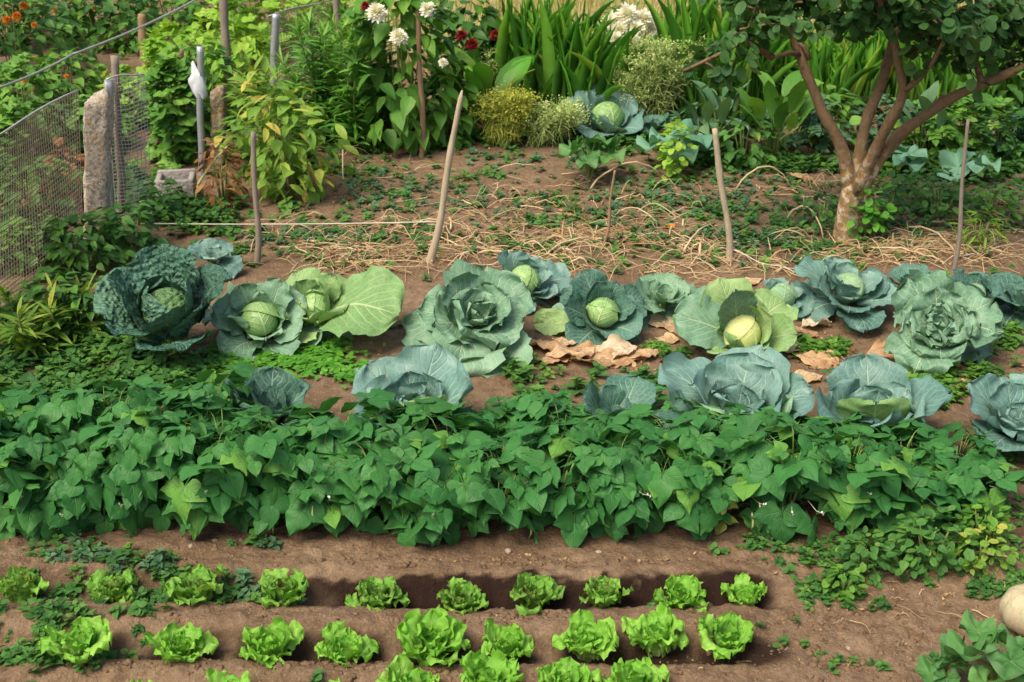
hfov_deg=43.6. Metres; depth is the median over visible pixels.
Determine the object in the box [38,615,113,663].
lettuce
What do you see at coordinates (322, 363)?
clover
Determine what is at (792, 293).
cabbage
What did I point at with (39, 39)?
garden bush
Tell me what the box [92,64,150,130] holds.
grape vine
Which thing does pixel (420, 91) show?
wooden stake
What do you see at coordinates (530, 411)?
bean plant
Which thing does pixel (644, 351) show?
dry leaf
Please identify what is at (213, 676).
lettuce
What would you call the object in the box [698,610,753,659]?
lettuce
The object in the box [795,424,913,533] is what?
bean plant
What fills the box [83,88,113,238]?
granite post
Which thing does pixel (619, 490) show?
bean plant
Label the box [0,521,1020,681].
soil crumbs
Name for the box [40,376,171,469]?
bean plant
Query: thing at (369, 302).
cabbage
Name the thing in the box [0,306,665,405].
ground weeds
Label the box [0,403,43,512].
bean plant
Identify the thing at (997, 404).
cabbage
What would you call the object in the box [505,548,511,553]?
stone
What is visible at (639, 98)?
umbel plant
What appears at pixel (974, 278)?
cabbage
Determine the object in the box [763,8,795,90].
iris clump
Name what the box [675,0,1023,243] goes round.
fruit tree
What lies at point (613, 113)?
cabbage
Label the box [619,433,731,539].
bean plant
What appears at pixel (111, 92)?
metal post
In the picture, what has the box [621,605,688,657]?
lettuce
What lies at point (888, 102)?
leafy plant
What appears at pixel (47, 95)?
garden bush
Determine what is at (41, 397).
bean plant
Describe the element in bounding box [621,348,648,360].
dry leaf
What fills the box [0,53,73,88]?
cable
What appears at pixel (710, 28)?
iris clump
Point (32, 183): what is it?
garden bush
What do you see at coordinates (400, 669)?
lettuce
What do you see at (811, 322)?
dry leaf
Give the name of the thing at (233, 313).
cabbage
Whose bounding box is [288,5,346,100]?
lily plant
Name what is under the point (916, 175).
leafy plant
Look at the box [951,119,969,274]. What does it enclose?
wooden stake
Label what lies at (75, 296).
garden bush
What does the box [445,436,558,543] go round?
bean plant
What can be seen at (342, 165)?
dry stalk
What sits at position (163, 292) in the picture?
savoy cabbage
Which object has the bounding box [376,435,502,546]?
bean plant
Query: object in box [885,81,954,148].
broadleaf plant
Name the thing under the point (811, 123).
leafy plant
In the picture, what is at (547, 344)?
dry leaf
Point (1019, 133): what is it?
kale plant
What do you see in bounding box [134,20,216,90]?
grape vine
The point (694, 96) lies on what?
iris clump
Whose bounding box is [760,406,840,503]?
bean plant
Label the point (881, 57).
iris clump
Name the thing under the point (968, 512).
weed plant
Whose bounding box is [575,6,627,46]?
iris clump
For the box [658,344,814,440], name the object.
cabbage
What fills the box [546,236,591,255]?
dry stalk
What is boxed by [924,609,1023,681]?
squash plant
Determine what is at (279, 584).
lettuce
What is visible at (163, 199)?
garden bush
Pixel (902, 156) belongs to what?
squash plant
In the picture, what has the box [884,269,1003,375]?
cabbage
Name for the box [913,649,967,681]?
squash plant
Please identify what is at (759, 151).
leafy plant
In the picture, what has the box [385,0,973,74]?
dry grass
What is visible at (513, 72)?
canna plant
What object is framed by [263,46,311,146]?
lily plant
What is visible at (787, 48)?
iris clump
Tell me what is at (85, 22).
garden bush
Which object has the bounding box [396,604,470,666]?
lettuce
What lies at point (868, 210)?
leafy plant
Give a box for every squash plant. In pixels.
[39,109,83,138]
[554,134,625,180]
[633,118,713,168]
[891,144,929,173]
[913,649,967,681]
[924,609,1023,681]
[937,147,1000,180]
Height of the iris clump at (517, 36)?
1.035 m
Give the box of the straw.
[230,145,1023,681]
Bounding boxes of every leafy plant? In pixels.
[654,119,697,181]
[662,96,754,153]
[699,111,791,171]
[749,93,859,157]
[777,63,801,113]
[783,78,865,149]
[786,186,838,235]
[830,92,921,153]
[846,173,896,242]
[868,170,912,232]
[877,97,983,158]
[891,167,953,209]
[904,167,984,229]
[923,69,1013,153]
[948,208,1010,253]
[949,168,1023,227]
[961,101,1023,167]
[972,51,1023,110]
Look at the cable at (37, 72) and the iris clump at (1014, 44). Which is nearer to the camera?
the cable at (37, 72)
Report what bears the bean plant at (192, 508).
on the ground at (334, 580)
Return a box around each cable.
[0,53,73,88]
[71,0,195,54]
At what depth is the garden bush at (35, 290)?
6.05 m
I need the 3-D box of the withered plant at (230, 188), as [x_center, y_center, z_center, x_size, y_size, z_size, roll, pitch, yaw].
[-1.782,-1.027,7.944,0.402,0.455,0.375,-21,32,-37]
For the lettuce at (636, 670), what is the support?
on the ground at (334, 580)
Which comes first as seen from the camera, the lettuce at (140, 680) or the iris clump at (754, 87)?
the lettuce at (140, 680)
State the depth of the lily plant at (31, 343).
5.97 m
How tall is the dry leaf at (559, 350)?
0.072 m
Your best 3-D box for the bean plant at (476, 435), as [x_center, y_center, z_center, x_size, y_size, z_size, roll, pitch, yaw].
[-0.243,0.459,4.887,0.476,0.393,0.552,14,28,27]
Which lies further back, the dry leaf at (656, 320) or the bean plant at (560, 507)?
the dry leaf at (656, 320)
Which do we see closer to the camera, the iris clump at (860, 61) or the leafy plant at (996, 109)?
the leafy plant at (996, 109)
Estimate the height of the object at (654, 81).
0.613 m
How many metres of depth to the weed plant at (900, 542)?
4.43 m
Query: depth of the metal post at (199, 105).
8.35 m
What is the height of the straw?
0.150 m
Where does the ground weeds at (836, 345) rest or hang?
on the ground at (334, 580)
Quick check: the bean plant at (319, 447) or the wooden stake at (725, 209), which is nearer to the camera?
the bean plant at (319, 447)
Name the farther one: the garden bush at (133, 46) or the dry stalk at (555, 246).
the garden bush at (133, 46)
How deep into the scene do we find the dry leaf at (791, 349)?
6.03 m
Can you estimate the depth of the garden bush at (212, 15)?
11.14 m
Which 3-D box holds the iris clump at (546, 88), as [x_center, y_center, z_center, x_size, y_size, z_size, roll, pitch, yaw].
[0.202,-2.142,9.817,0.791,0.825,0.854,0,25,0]
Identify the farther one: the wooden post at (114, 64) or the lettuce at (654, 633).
the wooden post at (114, 64)
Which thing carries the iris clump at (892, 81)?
on the ground at (334, 580)
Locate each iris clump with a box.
[442,7,532,93]
[480,0,589,122]
[492,16,584,120]
[496,0,614,89]
[528,7,643,122]
[554,20,661,87]
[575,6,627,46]
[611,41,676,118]
[628,22,681,116]
[644,0,745,119]
[673,1,724,119]
[699,0,779,119]
[706,4,797,129]
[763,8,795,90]
[773,38,882,117]
[778,18,807,88]
[780,35,834,101]
[804,31,873,49]
[821,32,894,101]
[835,29,883,47]
[862,34,910,98]
[874,21,946,101]
[902,51,983,105]
[932,49,1009,113]
[993,40,1023,103]
[1001,39,1023,112]
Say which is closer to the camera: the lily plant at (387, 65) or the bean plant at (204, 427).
the bean plant at (204, 427)
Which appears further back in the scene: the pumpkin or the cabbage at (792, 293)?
the cabbage at (792, 293)
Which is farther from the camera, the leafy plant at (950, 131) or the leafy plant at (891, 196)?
the leafy plant at (950, 131)
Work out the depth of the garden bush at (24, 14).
11.89 m
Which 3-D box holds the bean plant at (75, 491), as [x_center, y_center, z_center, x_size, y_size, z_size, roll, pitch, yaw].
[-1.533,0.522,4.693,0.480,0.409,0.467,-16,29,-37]
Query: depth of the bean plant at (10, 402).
5.03 m
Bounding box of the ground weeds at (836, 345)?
[103,319,1023,408]
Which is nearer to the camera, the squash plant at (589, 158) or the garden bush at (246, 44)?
the squash plant at (589, 158)
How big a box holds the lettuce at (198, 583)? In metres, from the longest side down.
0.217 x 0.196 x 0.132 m
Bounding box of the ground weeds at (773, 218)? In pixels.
[109,143,1023,329]
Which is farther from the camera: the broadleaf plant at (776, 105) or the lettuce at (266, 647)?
the broadleaf plant at (776, 105)
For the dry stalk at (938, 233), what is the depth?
7.33 m
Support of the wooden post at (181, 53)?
on the ground at (334, 580)
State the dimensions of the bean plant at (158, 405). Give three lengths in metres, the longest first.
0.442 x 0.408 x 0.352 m
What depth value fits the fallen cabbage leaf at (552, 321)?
6.29 m
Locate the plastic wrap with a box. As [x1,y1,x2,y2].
[188,61,207,98]
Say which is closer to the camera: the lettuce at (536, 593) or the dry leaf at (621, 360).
the lettuce at (536, 593)
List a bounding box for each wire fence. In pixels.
[0,89,82,305]
[105,72,152,223]
[268,0,330,83]
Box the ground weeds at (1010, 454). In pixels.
[850,171,1023,634]
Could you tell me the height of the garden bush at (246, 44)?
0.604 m
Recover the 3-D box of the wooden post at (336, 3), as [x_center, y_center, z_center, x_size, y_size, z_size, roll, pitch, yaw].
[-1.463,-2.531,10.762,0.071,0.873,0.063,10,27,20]
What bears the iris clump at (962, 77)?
on the ground at (334, 580)
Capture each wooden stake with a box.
[251,131,261,265]
[415,8,425,157]
[425,90,462,262]
[602,170,615,243]
[712,128,733,262]
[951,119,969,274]
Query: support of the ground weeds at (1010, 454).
on the ground at (334, 580)
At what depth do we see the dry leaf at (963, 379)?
5.66 m
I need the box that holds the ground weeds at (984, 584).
[708,498,1023,673]
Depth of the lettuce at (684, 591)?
4.28 m
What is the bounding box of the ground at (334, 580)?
[0,0,1023,681]
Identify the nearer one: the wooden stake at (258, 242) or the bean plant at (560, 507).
the bean plant at (560, 507)
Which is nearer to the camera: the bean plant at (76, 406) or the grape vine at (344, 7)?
the bean plant at (76, 406)
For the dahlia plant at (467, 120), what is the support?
on the ground at (334, 580)
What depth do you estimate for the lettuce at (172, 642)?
3.99 m
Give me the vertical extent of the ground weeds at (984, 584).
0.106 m
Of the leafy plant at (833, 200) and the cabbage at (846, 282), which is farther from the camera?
the leafy plant at (833, 200)
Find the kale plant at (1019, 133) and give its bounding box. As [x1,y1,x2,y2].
[988,115,1023,157]
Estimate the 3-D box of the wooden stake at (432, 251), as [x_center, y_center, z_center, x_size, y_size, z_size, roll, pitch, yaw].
[-0.373,-0.834,6.870,0.235,1.038,0.050,0,25,0]
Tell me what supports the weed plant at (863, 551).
on the ground at (334, 580)
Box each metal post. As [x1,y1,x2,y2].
[104,80,114,206]
[196,46,204,175]
[270,13,279,97]
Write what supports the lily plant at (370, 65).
on the ground at (334, 580)
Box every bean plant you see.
[0,387,37,409]
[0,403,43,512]
[0,410,80,542]
[0,411,22,504]
[4,392,107,498]
[7,384,65,423]
[25,435,159,536]
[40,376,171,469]
[45,380,162,414]
[87,407,208,535]
[109,384,187,415]
[131,398,230,486]
[146,419,267,539]
[158,405,276,485]
[160,362,257,441]
[202,403,304,536]
[215,404,331,489]
[258,417,380,537]
[261,388,409,479]
[317,426,441,534]
[337,396,452,477]
[372,395,506,483]
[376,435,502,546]
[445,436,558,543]
[450,420,553,495]
[496,421,614,547]
[501,393,629,481]
[558,415,669,506]
[559,420,674,541]
[611,397,740,492]
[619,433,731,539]
[669,402,800,501]
[687,439,804,535]
[720,415,857,547]
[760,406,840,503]
[793,411,893,472]
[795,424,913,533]
[836,417,941,504]
[847,433,962,539]
[905,422,1009,503]
[928,445,1023,519]
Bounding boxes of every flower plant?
[595,0,664,44]
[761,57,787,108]
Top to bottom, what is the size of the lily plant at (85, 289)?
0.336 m
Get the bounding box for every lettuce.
[0,565,48,602]
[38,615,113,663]
[85,568,138,603]
[130,679,152,681]
[143,621,218,662]
[163,562,224,605]
[204,668,250,681]
[239,617,303,669]
[258,568,308,608]
[314,620,378,666]
[329,678,340,681]
[344,575,409,610]
[375,654,439,681]
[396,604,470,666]
[436,576,488,615]
[459,649,523,681]
[481,618,534,659]
[509,572,564,615]
[536,656,601,681]
[552,609,618,661]
[579,575,633,607]
[602,656,669,681]
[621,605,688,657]
[653,573,708,612]
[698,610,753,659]
[720,572,766,605]
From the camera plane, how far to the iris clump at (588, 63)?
9.36 m
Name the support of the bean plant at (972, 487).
on the ground at (334, 580)
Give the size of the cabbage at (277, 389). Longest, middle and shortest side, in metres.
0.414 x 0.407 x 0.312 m
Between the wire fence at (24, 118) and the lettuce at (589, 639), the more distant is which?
the wire fence at (24, 118)
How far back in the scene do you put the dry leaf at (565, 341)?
6.12 m
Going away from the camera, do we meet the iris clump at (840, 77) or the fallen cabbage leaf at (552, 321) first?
the fallen cabbage leaf at (552, 321)
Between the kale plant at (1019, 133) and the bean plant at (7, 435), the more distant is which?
the kale plant at (1019, 133)
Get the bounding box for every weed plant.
[818,561,867,600]
[831,526,899,582]
[884,504,988,583]
[951,523,1018,579]
[955,495,1012,548]
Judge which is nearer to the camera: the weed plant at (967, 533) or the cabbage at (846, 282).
the weed plant at (967, 533)
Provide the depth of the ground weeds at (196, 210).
8.58 m
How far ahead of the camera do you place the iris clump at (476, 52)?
9.60 m
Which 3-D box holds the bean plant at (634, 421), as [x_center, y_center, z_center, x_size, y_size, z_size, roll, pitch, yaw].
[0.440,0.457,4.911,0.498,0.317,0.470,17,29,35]
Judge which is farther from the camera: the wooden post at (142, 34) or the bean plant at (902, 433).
the wooden post at (142, 34)
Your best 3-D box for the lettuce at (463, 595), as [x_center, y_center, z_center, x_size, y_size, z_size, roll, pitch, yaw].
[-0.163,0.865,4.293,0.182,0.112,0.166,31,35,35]
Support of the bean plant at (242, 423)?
on the ground at (334, 580)
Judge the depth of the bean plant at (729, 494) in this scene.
4.61 m
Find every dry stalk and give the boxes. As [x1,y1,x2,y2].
[195,146,226,198]
[342,149,343,179]
[478,249,540,257]
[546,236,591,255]
[590,161,661,188]
[683,225,706,252]
[736,166,791,190]
[787,205,823,237]
[863,246,946,265]
[904,225,953,248]
[957,551,1007,557]
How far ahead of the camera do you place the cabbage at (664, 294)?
6.40 m
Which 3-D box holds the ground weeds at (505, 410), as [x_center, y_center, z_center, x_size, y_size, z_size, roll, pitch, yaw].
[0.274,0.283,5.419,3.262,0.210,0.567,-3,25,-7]
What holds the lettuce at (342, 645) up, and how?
on the ground at (334, 580)
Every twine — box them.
[141,221,435,224]
[733,249,805,277]
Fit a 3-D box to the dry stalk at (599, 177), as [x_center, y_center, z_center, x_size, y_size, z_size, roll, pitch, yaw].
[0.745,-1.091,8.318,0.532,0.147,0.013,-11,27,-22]
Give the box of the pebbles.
[72,228,988,681]
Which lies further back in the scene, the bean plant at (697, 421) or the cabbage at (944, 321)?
the cabbage at (944, 321)
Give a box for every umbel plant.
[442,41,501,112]
[611,63,658,116]
[612,31,705,119]
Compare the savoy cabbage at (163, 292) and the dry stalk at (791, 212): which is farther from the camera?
the dry stalk at (791, 212)
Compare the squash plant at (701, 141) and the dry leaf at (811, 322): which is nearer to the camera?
the dry leaf at (811, 322)
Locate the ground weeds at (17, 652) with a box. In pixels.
[0,528,659,681]
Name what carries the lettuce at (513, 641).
on the ground at (334, 580)
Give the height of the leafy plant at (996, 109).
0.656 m
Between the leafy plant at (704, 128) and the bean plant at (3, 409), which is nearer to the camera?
the bean plant at (3, 409)
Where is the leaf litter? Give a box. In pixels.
[73,138,1023,681]
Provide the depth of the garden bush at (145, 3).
12.63 m
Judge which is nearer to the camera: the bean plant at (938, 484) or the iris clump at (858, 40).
the bean plant at (938, 484)
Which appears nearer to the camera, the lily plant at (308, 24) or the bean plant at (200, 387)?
the bean plant at (200, 387)
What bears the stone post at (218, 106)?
on the ground at (334, 580)
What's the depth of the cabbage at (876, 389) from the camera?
5.19 m
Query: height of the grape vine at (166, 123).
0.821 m
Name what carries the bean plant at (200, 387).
on the ground at (334, 580)
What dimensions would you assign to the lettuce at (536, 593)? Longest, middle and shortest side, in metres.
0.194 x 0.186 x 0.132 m
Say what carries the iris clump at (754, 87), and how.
on the ground at (334, 580)
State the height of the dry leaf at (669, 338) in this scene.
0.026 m
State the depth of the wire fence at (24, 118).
6.63 m
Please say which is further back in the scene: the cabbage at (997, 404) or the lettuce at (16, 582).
the cabbage at (997, 404)
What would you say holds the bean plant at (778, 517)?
on the ground at (334, 580)
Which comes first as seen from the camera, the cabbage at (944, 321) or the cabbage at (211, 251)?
the cabbage at (944, 321)
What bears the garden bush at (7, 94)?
on the ground at (334, 580)
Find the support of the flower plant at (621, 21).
on the ground at (334, 580)
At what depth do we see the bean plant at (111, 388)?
5.06 m
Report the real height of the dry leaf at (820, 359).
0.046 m
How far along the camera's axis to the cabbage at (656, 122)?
9.27 m
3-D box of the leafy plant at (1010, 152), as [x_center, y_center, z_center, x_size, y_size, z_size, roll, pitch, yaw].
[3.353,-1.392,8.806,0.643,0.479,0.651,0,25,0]
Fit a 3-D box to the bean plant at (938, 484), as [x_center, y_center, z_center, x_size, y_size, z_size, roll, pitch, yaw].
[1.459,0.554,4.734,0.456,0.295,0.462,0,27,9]
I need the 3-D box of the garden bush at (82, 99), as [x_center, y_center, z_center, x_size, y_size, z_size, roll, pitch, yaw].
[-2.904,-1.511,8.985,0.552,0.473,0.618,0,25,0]
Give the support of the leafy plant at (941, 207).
on the ground at (334, 580)
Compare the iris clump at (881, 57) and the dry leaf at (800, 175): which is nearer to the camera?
the dry leaf at (800, 175)
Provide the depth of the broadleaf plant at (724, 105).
8.72 m
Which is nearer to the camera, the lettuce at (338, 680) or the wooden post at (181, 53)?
the lettuce at (338, 680)
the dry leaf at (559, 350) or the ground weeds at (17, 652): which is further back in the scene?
the dry leaf at (559, 350)
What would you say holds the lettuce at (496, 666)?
on the ground at (334, 580)
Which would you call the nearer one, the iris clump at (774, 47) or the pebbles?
the pebbles
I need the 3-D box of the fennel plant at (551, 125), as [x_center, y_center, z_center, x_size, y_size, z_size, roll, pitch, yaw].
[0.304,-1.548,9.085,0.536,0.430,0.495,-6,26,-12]
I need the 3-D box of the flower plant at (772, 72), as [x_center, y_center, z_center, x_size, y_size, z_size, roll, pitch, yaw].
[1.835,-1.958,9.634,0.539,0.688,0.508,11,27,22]
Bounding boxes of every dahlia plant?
[329,0,470,155]
[407,69,489,149]
[423,0,500,112]
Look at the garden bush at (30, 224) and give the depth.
7.04 m
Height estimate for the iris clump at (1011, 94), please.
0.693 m
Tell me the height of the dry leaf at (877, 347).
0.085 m
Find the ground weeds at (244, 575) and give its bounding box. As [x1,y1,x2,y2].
[44,528,308,604]
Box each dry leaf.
[528,338,568,351]
[537,356,568,363]
[546,341,596,357]
[552,337,578,345]
[566,340,604,358]
[569,355,613,366]
[586,353,615,366]
[596,334,638,358]
[600,347,635,367]
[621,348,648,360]
[630,348,658,357]
[648,313,673,326]
[655,332,679,343]
[665,325,680,336]
[745,277,761,283]
[784,344,801,352]
[790,173,814,181]
[794,369,822,382]
[795,326,818,336]
[795,350,839,368]
[802,317,831,325]
[866,339,895,362]
[950,378,967,389]
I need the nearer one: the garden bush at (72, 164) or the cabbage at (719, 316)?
the cabbage at (719, 316)
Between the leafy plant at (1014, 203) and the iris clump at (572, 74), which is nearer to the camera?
the leafy plant at (1014, 203)
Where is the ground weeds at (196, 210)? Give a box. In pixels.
[0,53,1023,241]
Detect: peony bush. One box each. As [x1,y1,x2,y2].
[205,54,308,183]
[230,86,359,213]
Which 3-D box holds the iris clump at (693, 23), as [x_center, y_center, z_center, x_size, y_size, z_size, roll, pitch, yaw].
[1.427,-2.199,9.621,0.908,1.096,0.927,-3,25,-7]
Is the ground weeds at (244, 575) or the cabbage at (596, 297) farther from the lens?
the cabbage at (596, 297)
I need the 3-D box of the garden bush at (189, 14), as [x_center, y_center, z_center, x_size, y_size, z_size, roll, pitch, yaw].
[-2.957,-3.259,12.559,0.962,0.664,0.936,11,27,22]
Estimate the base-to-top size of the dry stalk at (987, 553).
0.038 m
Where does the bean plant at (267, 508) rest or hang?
on the ground at (334, 580)
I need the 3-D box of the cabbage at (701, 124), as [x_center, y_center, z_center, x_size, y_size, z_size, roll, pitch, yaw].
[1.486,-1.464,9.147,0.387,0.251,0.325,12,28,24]
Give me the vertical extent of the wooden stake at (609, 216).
0.526 m
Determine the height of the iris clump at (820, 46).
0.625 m
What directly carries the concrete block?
on the ground at (334, 580)
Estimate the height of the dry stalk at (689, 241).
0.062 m
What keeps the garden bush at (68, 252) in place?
on the ground at (334, 580)
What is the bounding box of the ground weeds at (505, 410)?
[203,368,948,434]
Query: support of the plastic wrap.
attached to the metal post at (199, 105)
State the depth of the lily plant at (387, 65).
9.39 m
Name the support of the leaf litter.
on the ground at (334, 580)
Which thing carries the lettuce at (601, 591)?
on the ground at (334, 580)
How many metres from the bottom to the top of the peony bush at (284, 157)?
0.822 m
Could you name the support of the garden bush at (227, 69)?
on the ground at (334, 580)
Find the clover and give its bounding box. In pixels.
[179,334,370,388]
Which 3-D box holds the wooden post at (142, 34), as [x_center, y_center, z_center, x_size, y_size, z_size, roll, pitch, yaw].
[-3.032,-2.339,10.524,0.120,0.692,0.078,0,25,0]
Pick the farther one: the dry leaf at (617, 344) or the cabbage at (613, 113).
the cabbage at (613, 113)
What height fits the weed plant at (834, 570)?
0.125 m
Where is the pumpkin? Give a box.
[999,583,1023,635]
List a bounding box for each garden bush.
[0,0,41,54]
[0,0,107,90]
[0,0,114,44]
[0,52,77,119]
[0,91,84,172]
[0,101,57,188]
[0,153,83,231]
[0,220,39,275]
[0,266,95,347]
[4,209,63,258]
[19,0,165,53]
[23,47,110,107]
[27,211,135,282]
[37,137,84,205]
[49,272,110,341]
[64,94,137,153]
[87,199,168,259]
[100,11,176,54]
[114,0,242,36]
[137,178,189,221]
[162,0,266,36]
[166,40,246,133]
[178,8,263,71]
[194,24,283,95]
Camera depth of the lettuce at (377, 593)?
4.29 m
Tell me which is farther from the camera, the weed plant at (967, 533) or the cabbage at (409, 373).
the cabbage at (409, 373)
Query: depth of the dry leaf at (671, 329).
6.26 m
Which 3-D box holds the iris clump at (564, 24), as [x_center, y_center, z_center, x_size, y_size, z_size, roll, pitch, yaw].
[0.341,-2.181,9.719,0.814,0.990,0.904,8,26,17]
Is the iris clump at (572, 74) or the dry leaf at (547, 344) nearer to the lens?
the dry leaf at (547, 344)
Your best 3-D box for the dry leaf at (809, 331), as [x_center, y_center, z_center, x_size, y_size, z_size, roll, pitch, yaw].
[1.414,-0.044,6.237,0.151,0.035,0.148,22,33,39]
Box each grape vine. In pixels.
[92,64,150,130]
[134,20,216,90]
[137,44,211,168]
[191,0,319,59]
[266,0,363,38]
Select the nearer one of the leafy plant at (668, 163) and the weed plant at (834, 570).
the weed plant at (834, 570)
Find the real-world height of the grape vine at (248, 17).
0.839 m
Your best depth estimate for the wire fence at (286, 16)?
10.36 m
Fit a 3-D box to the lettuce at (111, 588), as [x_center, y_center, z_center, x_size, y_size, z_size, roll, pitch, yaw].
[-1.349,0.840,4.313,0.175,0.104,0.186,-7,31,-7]
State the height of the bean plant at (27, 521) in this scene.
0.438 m
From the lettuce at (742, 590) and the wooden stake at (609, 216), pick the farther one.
the wooden stake at (609, 216)
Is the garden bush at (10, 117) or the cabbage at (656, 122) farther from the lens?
the cabbage at (656, 122)
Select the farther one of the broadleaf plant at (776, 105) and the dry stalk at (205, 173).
the broadleaf plant at (776, 105)
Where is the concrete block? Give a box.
[154,168,196,199]
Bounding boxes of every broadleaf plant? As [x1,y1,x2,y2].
[675,79,752,139]
[734,70,813,155]
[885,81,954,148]
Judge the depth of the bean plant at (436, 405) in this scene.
4.92 m
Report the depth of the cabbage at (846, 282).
6.34 m
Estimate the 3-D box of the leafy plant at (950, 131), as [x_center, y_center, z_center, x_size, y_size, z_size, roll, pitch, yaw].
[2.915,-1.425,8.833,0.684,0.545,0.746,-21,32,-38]
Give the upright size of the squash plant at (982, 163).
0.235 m
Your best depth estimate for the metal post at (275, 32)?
10.09 m
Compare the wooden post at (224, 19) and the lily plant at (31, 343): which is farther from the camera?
the wooden post at (224, 19)
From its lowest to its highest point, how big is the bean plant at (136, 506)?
0.502 m
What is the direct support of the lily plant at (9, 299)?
on the ground at (334, 580)
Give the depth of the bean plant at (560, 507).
4.59 m
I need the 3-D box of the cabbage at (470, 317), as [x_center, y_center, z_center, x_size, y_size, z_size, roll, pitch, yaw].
[-0.207,-0.057,6.004,0.633,0.441,0.675,9,53,-4]
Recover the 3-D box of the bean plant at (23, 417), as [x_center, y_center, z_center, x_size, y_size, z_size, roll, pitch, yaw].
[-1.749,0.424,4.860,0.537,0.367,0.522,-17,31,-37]
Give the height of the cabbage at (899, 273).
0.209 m
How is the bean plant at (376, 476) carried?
on the ground at (334, 580)
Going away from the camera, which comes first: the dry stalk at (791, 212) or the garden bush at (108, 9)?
the dry stalk at (791, 212)
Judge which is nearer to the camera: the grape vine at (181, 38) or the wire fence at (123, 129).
the wire fence at (123, 129)
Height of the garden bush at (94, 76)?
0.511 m
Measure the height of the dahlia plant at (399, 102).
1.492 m
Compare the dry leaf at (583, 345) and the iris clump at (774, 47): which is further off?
the iris clump at (774, 47)
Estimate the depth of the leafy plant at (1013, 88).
9.68 m
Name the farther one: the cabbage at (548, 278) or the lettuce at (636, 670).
the cabbage at (548, 278)
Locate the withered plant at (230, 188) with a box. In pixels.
[190,136,250,208]
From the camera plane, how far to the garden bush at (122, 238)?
7.10 m
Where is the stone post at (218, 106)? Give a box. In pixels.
[210,85,227,163]
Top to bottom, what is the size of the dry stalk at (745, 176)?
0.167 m
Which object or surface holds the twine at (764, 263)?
attached to the wooden stake at (725, 209)
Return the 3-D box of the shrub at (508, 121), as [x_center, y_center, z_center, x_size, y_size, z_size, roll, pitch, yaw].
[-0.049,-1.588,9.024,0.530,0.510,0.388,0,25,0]
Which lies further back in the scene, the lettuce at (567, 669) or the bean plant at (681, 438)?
the bean plant at (681, 438)
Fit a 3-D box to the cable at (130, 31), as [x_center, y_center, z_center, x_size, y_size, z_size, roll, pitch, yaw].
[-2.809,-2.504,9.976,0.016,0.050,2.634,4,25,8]
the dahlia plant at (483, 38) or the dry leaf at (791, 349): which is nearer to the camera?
the dry leaf at (791, 349)
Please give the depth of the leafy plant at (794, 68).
9.79 m
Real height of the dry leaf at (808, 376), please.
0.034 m
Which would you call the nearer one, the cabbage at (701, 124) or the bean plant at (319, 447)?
the bean plant at (319, 447)
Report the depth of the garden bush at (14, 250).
6.85 m
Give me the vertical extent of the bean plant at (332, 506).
0.404 m
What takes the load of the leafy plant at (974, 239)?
on the ground at (334, 580)
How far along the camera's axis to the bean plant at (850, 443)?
4.91 m
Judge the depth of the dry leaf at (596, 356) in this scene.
5.95 m
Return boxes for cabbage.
[93,244,228,351]
[186,238,243,280]
[202,278,306,362]
[223,366,312,425]
[272,266,404,349]
[351,343,473,442]
[401,259,532,377]
[497,250,572,314]
[552,269,650,345]
[562,85,644,139]
[582,374,680,428]
[633,273,706,318]
[640,112,677,132]
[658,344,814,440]
[670,277,800,355]
[692,116,748,138]
[763,278,814,317]
[793,254,896,332]
[816,353,952,445]
[877,111,946,148]
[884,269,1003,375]
[888,263,938,286]
[946,268,1016,327]
[967,373,1023,451]
[981,272,1023,328]
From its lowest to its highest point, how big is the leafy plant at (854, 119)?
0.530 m
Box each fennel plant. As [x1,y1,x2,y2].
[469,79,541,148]
[521,93,593,146]
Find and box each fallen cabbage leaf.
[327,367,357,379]
[533,308,569,335]
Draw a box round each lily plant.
[0,272,89,355]
[0,283,108,356]
[61,269,103,338]
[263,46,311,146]
[283,7,378,147]
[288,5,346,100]
[291,7,361,140]
[324,1,391,128]
[343,1,406,126]
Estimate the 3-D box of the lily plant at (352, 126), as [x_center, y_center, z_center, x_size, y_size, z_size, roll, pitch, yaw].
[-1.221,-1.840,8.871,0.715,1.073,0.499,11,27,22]
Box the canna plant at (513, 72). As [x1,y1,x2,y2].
[428,46,533,132]
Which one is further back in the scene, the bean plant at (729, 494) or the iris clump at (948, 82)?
the iris clump at (948, 82)
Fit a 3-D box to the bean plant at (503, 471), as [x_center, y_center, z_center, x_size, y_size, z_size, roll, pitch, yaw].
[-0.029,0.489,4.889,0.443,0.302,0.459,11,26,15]
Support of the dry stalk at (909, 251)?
on the ground at (334, 580)
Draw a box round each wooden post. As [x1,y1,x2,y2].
[111,55,125,216]
[138,13,149,70]
[177,48,186,108]
[219,0,233,109]
[333,0,343,70]
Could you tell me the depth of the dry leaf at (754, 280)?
6.81 m
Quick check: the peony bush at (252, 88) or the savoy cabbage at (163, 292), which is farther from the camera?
the peony bush at (252, 88)
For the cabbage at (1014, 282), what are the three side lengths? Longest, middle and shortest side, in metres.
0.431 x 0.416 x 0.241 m
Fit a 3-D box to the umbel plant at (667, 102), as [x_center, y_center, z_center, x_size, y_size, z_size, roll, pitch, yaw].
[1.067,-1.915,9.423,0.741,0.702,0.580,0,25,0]

